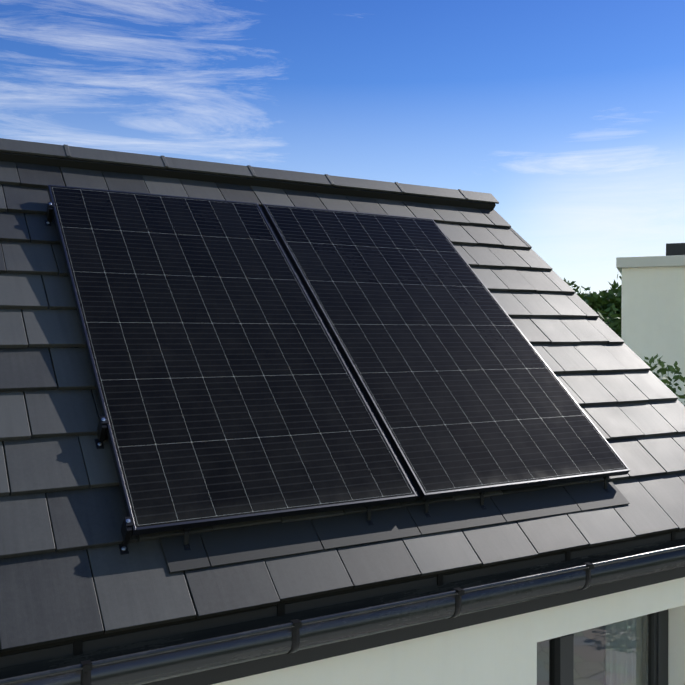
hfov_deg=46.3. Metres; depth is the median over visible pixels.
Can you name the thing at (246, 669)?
fascia
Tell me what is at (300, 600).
roof underlay
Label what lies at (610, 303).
tree
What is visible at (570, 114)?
sky
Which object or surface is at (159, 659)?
gutter
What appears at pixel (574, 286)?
tree
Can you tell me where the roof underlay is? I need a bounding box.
[0,184,684,655]
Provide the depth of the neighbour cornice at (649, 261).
14.49 m
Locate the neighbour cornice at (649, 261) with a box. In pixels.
[616,255,684,274]
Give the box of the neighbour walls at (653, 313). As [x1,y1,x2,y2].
[621,266,684,404]
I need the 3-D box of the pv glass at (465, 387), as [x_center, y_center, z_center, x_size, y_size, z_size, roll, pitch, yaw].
[0.523,-0.104,4.820,1.350,0.012,2.406,0,42,-30]
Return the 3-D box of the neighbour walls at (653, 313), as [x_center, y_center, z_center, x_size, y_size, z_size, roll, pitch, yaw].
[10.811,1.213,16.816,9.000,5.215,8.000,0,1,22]
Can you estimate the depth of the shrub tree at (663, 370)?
9.14 m
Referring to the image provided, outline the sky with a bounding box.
[0,0,684,296]
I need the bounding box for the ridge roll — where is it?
[0,152,495,209]
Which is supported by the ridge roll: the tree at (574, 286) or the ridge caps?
the ridge caps
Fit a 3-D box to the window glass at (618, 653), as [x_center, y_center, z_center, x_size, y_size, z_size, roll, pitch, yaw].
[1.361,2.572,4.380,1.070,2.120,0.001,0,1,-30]
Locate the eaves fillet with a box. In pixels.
[0,530,681,654]
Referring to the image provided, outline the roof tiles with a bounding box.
[0,161,684,652]
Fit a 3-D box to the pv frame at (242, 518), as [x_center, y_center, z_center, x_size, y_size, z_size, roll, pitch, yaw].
[-0.679,-0.088,4.146,1.306,0.035,2.428,0,42,-30]
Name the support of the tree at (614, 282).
on the ground
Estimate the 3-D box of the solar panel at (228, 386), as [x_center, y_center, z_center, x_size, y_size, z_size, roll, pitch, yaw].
[-0.674,-0.098,4.139,1.284,0.012,2.406,0,42,-30]
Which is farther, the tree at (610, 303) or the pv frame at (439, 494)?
the tree at (610, 303)
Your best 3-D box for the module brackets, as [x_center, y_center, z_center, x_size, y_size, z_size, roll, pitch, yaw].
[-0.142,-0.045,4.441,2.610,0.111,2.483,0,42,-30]
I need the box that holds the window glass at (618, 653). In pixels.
[537,614,650,684]
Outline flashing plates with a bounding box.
[160,480,629,572]
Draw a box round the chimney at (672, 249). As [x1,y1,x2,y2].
[666,243,684,255]
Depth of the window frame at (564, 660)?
4.59 m
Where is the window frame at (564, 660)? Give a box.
[537,609,668,684]
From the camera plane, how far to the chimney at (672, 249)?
14.69 m
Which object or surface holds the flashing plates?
on the roof tiles
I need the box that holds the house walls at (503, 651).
[212,577,684,684]
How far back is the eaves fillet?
3.16 m
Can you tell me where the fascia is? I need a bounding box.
[0,531,684,684]
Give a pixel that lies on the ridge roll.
(94, 165)
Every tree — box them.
[564,278,616,326]
[577,282,621,337]
[588,274,621,326]
[643,354,684,405]
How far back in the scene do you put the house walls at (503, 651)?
3.77 m
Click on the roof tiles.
(62, 511)
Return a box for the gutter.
[0,531,684,684]
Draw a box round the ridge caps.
[0,138,498,203]
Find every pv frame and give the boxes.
[47,185,417,535]
[262,204,629,499]
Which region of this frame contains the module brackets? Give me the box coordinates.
[44,202,609,554]
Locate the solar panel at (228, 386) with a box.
[50,186,413,527]
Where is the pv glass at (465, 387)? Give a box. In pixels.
[265,205,626,492]

